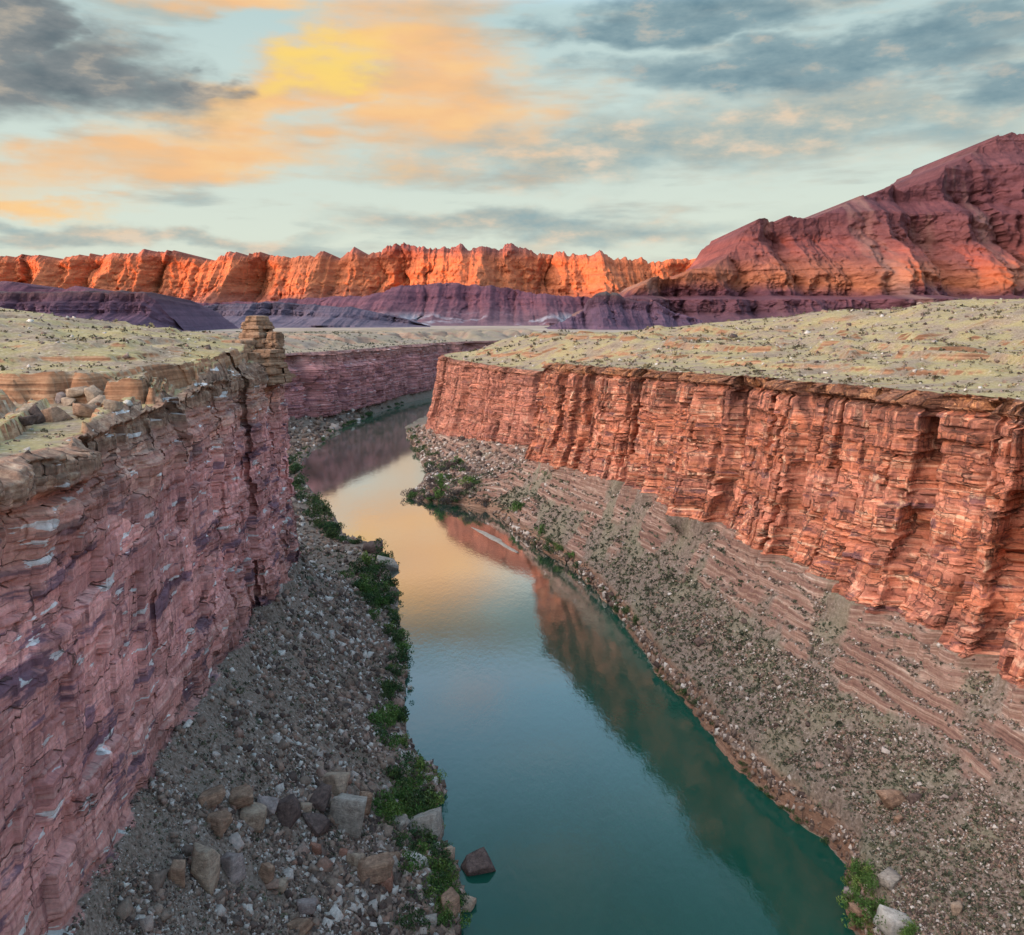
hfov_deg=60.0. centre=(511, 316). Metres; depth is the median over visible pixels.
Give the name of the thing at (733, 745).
boulder
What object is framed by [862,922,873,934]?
bush
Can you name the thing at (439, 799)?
bush
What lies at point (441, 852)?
bush
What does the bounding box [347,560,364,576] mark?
bush
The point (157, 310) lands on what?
mesa
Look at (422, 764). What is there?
bush
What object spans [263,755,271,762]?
boulder
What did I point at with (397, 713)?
bush
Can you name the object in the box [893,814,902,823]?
boulder
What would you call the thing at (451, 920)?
bush
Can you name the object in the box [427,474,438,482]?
bush
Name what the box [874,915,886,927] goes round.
bush
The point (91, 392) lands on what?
boulder
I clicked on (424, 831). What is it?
bush
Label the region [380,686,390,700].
bush
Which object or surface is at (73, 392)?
boulder
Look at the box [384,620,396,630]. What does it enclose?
bush
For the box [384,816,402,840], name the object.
bush
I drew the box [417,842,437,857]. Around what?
bush
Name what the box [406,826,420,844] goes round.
bush
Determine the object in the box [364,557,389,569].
bush
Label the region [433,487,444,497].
bush
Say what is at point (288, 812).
boulder
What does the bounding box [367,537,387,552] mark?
bush
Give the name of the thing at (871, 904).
bush
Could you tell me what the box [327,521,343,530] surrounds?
bush
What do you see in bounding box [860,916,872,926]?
bush
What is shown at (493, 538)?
sand bar
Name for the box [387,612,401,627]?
bush
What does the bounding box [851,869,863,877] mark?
bush
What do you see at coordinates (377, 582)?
bush
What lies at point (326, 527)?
bush
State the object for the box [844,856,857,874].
bush
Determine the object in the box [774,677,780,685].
boulder
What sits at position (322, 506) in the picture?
bush
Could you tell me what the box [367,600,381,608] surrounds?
bush
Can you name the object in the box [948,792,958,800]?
boulder
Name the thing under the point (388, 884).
boulder
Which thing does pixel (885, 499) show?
canyon terrain
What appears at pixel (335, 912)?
boulder
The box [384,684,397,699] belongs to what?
bush
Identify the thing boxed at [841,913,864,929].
bush
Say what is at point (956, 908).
boulder
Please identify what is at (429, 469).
bush
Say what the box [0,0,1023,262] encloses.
sky
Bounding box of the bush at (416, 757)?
[415,755,431,771]
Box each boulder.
[18,414,38,425]
[28,404,45,423]
[40,406,73,421]
[55,392,65,403]
[61,397,75,405]
[65,386,86,397]
[72,403,96,417]
[84,385,102,401]
[87,394,105,407]
[103,399,123,411]
[123,399,132,406]
[168,859,185,887]
[172,854,183,860]
[182,820,190,824]
[190,842,219,895]
[197,784,225,809]
[205,809,232,839]
[212,751,220,756]
[220,852,245,884]
[221,745,230,751]
[228,783,253,809]
[228,832,243,849]
[231,711,238,717]
[231,737,242,745]
[239,802,266,832]
[241,744,247,751]
[250,920,259,929]
[257,795,278,816]
[258,862,274,883]
[263,691,269,698]
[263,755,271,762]
[265,878,278,889]
[272,735,281,743]
[274,861,280,867]
[275,794,301,828]
[276,749,283,757]
[276,877,287,893]
[277,739,286,750]
[278,650,285,656]
[283,867,293,880]
[285,918,314,934]
[294,752,302,758]
[296,898,317,914]
[301,802,311,812]
[302,813,329,837]
[306,853,317,860]
[308,783,331,811]
[309,841,321,854]
[315,761,323,768]
[321,772,350,795]
[327,904,343,921]
[329,793,366,837]
[339,847,347,857]
[346,853,364,866]
[355,852,394,884]
[359,791,372,815]
[362,540,382,553]
[375,555,398,569]
[378,871,393,892]
[390,814,410,831]
[390,851,400,860]
[392,696,404,706]
[404,850,428,865]
[407,807,443,838]
[425,913,437,925]
[441,886,461,920]
[444,845,454,861]
[460,847,495,875]
[461,895,476,911]
[693,636,705,646]
[730,743,736,750]
[757,607,764,612]
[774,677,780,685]
[815,762,822,768]
[834,742,844,749]
[843,887,857,897]
[844,745,852,756]
[849,902,863,917]
[873,904,913,934]
[875,788,905,809]
[877,866,901,890]
[881,746,890,753]
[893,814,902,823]
[907,793,921,804]
[940,794,948,798]
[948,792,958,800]
[950,901,962,915]
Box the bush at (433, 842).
[425,840,452,850]
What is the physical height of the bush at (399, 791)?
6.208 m
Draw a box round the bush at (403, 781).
[391,774,412,791]
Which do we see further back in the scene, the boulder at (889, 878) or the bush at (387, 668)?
the bush at (387, 668)
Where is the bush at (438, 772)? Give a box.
[431,769,445,782]
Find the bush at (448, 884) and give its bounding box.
[434,874,452,894]
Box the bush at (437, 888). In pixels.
[428,884,444,897]
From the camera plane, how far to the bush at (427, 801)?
252.13 m
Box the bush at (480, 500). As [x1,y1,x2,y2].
[476,495,487,503]
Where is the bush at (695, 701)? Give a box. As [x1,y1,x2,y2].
[686,696,700,706]
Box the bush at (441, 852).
[429,845,450,862]
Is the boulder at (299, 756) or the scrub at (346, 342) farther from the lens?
the scrub at (346, 342)
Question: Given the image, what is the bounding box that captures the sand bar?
[471,527,517,552]
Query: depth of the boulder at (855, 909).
204.42 m
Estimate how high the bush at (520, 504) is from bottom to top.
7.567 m
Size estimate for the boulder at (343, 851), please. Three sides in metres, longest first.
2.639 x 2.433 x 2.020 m
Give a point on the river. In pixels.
(595, 781)
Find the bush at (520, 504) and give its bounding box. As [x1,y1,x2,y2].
[513,501,524,510]
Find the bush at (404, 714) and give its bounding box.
[393,706,409,722]
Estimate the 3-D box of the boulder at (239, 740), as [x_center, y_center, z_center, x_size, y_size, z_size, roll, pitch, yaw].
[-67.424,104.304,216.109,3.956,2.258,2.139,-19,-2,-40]
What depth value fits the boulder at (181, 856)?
168.11 m
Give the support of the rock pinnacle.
on the canyon terrain at (148, 557)
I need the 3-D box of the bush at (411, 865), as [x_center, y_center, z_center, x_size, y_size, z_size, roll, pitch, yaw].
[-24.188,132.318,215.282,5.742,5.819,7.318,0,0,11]
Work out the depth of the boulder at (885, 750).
243.57 m
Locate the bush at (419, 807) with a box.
[400,797,421,814]
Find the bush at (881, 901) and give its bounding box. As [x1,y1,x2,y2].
[872,895,889,908]
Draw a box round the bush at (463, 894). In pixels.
[456,891,468,907]
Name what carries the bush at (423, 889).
on the talus rubble at (366, 902)
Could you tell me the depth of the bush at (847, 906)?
206.49 m
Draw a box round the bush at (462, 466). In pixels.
[451,464,467,470]
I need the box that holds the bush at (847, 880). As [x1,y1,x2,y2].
[841,873,850,886]
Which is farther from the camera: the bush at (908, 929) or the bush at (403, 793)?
the bush at (403, 793)
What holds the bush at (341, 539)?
on the canyon terrain at (148, 557)
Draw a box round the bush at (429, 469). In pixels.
[423,462,436,472]
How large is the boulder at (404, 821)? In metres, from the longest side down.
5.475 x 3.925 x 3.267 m
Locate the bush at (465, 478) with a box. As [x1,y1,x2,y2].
[458,475,471,483]
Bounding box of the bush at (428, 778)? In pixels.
[421,775,433,785]
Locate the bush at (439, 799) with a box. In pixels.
[424,784,444,807]
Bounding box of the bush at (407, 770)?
[403,766,412,774]
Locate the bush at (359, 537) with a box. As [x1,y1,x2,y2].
[351,536,365,543]
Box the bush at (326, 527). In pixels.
[322,521,335,532]
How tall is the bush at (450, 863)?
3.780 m
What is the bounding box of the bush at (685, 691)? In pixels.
[675,686,688,696]
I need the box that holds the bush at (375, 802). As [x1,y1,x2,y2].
[371,798,381,815]
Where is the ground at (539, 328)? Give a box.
[195,326,631,332]
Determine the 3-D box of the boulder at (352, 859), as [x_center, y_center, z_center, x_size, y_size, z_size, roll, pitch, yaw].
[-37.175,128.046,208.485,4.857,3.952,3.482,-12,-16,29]
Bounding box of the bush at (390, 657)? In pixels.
[386,652,399,664]
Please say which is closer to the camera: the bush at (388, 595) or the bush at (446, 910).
the bush at (446, 910)
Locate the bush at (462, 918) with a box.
[443,909,471,929]
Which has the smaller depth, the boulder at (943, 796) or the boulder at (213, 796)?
the boulder at (213, 796)
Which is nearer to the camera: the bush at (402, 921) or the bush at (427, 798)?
the bush at (402, 921)
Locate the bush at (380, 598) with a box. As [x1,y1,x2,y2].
[374,593,389,605]
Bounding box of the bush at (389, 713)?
[373,703,399,727]
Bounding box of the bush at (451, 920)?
[440,906,452,924]
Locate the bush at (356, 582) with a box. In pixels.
[351,578,369,587]
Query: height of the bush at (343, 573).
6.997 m
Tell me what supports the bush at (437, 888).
on the talus rubble at (366, 902)
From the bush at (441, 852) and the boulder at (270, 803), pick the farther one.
the bush at (441, 852)
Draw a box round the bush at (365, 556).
[361,551,374,564]
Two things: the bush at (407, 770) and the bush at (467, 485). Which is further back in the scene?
the bush at (467, 485)
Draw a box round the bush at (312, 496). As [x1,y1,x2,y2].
[305,493,321,501]
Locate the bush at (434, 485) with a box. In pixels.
[429,480,442,489]
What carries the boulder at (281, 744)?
on the talus rubble at (366, 902)
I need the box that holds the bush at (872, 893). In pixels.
[864,887,875,897]
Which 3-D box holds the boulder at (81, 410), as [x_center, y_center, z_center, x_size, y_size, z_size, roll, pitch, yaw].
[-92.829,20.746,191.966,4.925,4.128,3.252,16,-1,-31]
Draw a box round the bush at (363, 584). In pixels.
[358,581,376,592]
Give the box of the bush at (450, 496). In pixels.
[443,495,462,499]
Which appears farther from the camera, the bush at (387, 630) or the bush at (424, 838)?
the bush at (387, 630)
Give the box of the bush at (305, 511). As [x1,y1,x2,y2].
[301,508,311,515]
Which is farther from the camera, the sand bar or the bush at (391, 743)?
the sand bar
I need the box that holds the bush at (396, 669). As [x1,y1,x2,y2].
[392,664,409,675]
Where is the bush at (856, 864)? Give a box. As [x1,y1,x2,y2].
[851,858,876,876]
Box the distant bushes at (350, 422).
[288,401,829,845]
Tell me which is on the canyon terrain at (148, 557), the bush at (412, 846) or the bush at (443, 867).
the bush at (443, 867)
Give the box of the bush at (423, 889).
[406,886,433,905]
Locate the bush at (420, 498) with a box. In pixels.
[413,495,424,501]
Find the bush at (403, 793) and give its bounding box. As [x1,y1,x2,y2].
[389,782,412,803]
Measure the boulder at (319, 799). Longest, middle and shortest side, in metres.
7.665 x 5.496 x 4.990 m
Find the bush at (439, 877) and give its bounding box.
[429,871,448,885]
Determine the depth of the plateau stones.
486.20 m
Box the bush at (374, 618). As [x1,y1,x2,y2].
[369,615,380,625]
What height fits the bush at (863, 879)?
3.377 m
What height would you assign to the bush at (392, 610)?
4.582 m
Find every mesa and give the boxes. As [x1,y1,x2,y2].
[0,290,238,330]
[205,302,430,327]
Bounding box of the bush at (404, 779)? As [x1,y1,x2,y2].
[390,774,415,785]
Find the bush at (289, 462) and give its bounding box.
[288,457,298,464]
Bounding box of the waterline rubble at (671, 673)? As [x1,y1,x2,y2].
[492,510,881,934]
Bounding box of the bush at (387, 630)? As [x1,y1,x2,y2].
[382,627,397,635]
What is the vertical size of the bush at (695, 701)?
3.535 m
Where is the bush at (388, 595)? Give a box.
[382,592,397,603]
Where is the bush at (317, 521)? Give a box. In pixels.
[309,511,326,525]
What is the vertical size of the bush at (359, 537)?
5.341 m
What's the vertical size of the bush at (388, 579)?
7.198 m
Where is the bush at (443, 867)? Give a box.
[433,862,449,871]
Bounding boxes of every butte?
[545,291,703,329]
[572,132,1023,322]
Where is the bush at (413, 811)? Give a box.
[404,805,427,813]
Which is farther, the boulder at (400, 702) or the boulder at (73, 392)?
the boulder at (400, 702)
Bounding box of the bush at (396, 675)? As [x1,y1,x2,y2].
[388,670,401,679]
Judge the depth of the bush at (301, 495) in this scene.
673.81 m
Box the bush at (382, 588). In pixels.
[376,584,388,593]
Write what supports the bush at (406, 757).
on the talus rubble at (366, 902)
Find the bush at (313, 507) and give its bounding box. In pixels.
[308,501,318,512]
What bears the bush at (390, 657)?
on the talus rubble at (366, 902)
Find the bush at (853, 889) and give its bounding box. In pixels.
[840,884,860,903]
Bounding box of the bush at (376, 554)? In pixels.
[371,545,393,557]
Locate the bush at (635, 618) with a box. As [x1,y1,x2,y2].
[631,614,638,625]
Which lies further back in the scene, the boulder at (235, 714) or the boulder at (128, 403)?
the boulder at (235, 714)
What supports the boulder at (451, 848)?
on the canyon terrain at (148, 557)
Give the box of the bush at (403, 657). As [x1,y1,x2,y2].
[395,647,411,663]
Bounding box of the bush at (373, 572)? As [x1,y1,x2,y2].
[361,559,390,579]
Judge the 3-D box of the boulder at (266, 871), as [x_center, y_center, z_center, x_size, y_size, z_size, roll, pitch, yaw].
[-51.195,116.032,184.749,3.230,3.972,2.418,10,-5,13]
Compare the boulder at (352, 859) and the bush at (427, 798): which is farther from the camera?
the bush at (427, 798)
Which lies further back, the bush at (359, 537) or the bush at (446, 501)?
the bush at (446, 501)
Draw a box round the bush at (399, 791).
[392,779,424,800]
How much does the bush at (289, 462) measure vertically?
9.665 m
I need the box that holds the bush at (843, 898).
[836,890,849,902]
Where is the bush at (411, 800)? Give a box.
[402,789,421,815]
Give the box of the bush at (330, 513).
[323,509,335,516]
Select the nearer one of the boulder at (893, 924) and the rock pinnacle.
the boulder at (893, 924)
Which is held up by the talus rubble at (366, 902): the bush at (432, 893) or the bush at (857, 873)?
the bush at (432, 893)
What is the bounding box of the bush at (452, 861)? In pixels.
[437,855,457,867]
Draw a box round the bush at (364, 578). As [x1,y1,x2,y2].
[358,572,374,582]
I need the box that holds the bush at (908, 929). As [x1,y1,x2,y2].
[902,925,916,934]
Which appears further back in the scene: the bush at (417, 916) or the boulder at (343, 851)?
the boulder at (343, 851)
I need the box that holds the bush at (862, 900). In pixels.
[854,896,871,904]
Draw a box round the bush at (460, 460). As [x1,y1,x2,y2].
[451,455,464,464]
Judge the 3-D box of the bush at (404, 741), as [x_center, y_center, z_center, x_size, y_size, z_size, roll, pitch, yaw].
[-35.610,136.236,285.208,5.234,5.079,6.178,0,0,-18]
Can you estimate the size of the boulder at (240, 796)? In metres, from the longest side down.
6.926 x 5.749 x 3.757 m
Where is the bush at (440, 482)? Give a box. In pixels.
[436,477,449,489]
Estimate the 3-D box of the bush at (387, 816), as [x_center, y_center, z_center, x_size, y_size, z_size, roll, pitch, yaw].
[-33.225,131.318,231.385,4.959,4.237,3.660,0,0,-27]
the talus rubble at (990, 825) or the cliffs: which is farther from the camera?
the cliffs
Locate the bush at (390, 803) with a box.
[375,799,396,814]
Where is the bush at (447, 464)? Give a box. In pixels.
[444,459,461,467]
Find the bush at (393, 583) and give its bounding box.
[387,579,398,588]
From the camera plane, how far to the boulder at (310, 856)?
200.38 m
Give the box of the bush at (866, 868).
[859,863,872,872]
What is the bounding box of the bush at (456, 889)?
[444,880,459,890]
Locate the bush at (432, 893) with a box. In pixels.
[422,880,447,902]
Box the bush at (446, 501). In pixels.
[439,495,451,503]
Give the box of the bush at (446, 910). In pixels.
[432,900,453,922]
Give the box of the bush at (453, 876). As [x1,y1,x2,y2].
[443,870,459,881]
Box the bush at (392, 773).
[384,768,402,780]
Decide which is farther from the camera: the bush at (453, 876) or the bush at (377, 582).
the bush at (377, 582)
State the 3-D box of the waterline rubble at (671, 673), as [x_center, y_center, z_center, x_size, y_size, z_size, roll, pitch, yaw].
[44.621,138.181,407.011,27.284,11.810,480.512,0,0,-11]
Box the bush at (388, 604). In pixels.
[381,602,397,610]
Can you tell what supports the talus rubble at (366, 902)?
on the canyon terrain at (148, 557)
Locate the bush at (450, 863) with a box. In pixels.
[432,854,454,875]
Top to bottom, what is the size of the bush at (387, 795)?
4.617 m
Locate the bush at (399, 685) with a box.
[395,682,414,693]
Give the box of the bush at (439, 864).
[421,850,445,874]
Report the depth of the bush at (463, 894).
211.60 m
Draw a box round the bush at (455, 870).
[433,864,460,888]
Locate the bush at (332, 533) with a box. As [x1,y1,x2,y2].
[326,526,340,538]
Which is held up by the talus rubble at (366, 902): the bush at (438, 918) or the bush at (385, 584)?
the bush at (438, 918)
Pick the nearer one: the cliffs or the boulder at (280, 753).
the boulder at (280, 753)
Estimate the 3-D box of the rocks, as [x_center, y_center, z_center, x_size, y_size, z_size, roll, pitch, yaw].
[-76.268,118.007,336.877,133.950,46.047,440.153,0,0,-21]
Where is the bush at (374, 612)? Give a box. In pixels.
[367,605,380,615]
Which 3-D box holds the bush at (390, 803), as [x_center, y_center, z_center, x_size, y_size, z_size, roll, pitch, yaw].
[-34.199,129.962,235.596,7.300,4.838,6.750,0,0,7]
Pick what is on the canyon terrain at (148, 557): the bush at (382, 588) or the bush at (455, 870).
the bush at (382, 588)
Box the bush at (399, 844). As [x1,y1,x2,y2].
[392,836,414,849]
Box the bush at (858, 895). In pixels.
[853,891,872,906]
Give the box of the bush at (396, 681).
[383,678,401,691]
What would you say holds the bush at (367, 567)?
on the canyon terrain at (148, 557)
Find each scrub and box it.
[0,309,252,445]
[212,331,471,352]
[415,459,1023,934]
[449,298,1023,397]
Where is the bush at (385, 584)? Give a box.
[381,580,394,592]
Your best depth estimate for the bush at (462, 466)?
758.17 m
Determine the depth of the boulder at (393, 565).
495.96 m
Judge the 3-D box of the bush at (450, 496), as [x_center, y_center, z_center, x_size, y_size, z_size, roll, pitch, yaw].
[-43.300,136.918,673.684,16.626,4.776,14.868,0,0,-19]
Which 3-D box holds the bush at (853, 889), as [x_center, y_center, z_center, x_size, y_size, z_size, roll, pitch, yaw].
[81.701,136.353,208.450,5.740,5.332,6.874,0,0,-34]
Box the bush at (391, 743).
[376,733,400,749]
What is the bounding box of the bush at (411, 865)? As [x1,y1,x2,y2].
[398,846,424,873]
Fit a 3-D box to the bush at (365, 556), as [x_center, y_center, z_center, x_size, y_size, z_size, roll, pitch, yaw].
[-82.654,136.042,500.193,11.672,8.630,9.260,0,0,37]
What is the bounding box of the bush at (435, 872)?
[428,867,441,883]
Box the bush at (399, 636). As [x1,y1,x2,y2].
[390,630,412,645]
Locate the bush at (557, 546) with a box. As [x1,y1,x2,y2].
[553,541,562,550]
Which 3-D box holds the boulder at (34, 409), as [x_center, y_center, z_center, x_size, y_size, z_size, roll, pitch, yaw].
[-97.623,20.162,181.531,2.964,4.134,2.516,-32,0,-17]
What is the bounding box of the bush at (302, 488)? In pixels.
[294,486,309,490]
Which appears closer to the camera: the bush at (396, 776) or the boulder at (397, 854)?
the boulder at (397, 854)
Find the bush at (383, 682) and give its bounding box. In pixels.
[375,675,397,691]
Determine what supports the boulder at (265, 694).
on the talus rubble at (366, 902)
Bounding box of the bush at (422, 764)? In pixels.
[413,759,425,777]
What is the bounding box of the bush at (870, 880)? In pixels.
[860,872,878,889]
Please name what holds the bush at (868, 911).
on the talus rubble at (990, 825)
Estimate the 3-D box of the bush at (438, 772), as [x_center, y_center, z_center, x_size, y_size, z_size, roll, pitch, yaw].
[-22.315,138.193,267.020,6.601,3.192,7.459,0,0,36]
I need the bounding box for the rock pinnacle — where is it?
[221,315,295,384]
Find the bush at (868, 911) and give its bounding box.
[860,902,875,921]
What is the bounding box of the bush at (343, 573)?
[338,567,354,578]
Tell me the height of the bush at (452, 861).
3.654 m
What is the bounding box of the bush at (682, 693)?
[679,688,686,695]
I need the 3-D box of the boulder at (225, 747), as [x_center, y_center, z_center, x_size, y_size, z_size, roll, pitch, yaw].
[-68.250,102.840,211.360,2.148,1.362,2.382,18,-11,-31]
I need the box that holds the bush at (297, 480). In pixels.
[291,474,308,484]
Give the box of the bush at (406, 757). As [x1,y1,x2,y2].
[395,747,421,771]
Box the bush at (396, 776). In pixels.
[388,764,407,782]
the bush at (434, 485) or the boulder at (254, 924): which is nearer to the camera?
the boulder at (254, 924)
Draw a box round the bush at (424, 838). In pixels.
[418,833,433,841]
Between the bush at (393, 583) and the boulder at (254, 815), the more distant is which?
the bush at (393, 583)
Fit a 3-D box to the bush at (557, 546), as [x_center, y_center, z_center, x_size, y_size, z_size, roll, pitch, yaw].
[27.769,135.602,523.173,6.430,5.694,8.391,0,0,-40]
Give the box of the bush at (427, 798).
[419,785,437,807]
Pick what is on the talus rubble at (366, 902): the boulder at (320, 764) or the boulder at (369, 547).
the boulder at (320, 764)
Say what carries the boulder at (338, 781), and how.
on the talus rubble at (366, 902)
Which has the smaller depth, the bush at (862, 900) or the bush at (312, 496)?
the bush at (862, 900)
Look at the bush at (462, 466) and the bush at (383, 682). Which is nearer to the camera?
the bush at (383, 682)
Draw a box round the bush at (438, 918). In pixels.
[435,909,449,926]
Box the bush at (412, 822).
[408,814,417,827]
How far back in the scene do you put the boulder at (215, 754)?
207.34 m
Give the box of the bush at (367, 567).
[357,561,378,572]
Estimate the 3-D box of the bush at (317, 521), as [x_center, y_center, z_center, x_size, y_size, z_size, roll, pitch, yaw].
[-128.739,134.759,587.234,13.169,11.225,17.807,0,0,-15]
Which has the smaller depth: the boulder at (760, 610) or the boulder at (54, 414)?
the boulder at (54, 414)
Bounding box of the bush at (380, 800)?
[372,790,390,809]
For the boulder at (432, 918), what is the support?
on the talus rubble at (366, 902)
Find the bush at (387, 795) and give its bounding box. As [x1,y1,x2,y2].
[380,786,395,801]
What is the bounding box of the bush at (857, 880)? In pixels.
[849,874,858,886]
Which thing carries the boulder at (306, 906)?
on the talus rubble at (366, 902)
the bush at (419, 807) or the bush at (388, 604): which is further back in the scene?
the bush at (388, 604)
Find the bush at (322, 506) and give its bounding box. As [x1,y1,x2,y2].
[314,499,329,513]
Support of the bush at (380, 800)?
on the talus rubble at (366, 902)
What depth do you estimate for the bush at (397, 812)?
234.25 m
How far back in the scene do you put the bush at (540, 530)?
553.22 m
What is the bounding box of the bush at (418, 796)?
[411,788,424,804]
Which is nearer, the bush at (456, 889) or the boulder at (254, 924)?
the boulder at (254, 924)
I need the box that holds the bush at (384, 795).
[381,792,394,802]
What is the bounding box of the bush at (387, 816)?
[378,810,394,824]
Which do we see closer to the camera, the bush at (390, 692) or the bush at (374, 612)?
the bush at (390, 692)
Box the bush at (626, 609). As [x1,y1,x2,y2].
[621,605,630,614]
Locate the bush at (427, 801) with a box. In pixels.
[415,791,438,809]
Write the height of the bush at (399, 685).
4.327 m
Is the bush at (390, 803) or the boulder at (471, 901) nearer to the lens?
the boulder at (471, 901)
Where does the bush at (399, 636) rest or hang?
on the talus rubble at (366, 902)
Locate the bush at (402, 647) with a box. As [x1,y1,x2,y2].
[393,644,406,653]
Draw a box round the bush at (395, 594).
[389,591,403,597]
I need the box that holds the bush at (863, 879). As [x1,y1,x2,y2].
[852,870,872,887]
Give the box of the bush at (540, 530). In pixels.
[534,524,544,533]
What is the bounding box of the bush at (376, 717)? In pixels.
[366,709,396,730]
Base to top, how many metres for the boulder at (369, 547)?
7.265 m
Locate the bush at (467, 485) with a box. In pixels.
[460,481,474,489]
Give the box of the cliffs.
[0,242,695,303]
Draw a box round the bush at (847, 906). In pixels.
[836,899,860,920]
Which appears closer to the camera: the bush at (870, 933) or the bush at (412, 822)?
the bush at (870, 933)
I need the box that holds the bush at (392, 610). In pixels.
[388,607,399,613]
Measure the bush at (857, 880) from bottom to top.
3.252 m
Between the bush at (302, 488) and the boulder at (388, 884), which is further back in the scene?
the bush at (302, 488)
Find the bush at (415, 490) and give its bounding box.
[400,488,418,495]
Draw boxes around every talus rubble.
[62,555,465,934]
[286,402,389,582]
[406,423,528,498]
[416,461,1023,934]
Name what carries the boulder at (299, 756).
on the talus rubble at (366, 902)
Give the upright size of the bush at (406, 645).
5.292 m
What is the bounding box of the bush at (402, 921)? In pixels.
[387,915,415,931]
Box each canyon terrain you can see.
[0,307,538,934]
[405,299,1023,934]
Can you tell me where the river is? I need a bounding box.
[299,397,854,934]
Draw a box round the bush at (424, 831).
[418,824,432,842]
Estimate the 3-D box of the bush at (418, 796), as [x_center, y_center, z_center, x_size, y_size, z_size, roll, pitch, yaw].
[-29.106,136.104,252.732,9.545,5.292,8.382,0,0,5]
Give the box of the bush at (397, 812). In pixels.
[376,802,406,816]
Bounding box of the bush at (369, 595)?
[363,591,384,604]
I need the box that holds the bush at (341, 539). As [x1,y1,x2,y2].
[335,535,349,541]
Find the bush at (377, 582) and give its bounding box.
[369,576,382,587]
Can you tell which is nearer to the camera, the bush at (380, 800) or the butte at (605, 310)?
the bush at (380, 800)
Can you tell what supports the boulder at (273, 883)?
on the talus rubble at (366, 902)
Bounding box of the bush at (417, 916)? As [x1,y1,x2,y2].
[398,902,430,932]
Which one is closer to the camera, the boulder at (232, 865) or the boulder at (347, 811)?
the boulder at (232, 865)
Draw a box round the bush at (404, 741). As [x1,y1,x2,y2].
[398,733,409,748]
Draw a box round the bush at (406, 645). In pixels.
[394,641,413,652]
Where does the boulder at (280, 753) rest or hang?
on the talus rubble at (366, 902)
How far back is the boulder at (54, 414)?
185.05 m
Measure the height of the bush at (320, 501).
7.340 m
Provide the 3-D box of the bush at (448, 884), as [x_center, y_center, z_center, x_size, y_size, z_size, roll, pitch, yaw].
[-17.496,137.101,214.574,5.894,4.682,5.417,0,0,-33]
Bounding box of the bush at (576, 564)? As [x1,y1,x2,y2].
[572,560,578,568]
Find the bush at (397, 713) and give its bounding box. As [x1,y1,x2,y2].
[379,705,404,718]
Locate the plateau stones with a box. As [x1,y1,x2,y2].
[3,297,1023,453]
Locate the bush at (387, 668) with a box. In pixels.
[384,665,394,671]
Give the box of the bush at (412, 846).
[405,840,416,852]
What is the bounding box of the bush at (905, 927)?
[902,918,921,934]
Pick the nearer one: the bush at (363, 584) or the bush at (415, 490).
the bush at (363, 584)
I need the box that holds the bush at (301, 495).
[296,491,307,500]
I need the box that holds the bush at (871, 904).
[867,901,876,915]
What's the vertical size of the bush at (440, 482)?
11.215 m
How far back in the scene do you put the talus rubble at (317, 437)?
666.60 m
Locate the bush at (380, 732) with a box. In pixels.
[372,723,388,737]
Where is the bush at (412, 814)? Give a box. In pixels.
[406,809,424,817]
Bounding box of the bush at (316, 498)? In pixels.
[307,492,322,501]
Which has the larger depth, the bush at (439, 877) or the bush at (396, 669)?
the bush at (396, 669)
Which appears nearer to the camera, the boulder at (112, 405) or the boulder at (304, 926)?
the boulder at (304, 926)
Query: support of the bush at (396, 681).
on the canyon terrain at (148, 557)
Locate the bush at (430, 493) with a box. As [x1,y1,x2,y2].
[425,491,434,497]
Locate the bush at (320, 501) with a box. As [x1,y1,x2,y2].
[313,499,324,506]
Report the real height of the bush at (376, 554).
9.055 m
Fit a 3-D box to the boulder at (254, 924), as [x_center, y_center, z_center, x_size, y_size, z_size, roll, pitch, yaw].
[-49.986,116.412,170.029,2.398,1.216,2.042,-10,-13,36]
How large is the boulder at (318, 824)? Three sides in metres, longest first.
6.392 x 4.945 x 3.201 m
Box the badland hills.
[0,281,588,325]
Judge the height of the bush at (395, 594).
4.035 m
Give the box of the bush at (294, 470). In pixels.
[288,463,302,474]
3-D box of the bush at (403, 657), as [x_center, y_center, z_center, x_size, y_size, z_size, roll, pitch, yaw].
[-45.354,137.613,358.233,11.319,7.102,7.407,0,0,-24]
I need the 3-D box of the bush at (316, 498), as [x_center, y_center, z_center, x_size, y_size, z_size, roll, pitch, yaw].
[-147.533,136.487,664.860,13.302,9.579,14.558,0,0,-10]
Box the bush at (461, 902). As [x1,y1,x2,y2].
[438,880,464,905]
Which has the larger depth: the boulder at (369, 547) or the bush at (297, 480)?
the bush at (297, 480)
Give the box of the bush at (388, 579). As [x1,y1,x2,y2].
[381,574,398,586]
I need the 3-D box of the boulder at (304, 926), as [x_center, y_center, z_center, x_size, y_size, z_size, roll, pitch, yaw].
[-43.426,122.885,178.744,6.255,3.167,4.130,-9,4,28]
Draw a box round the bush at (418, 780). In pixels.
[410,768,426,785]

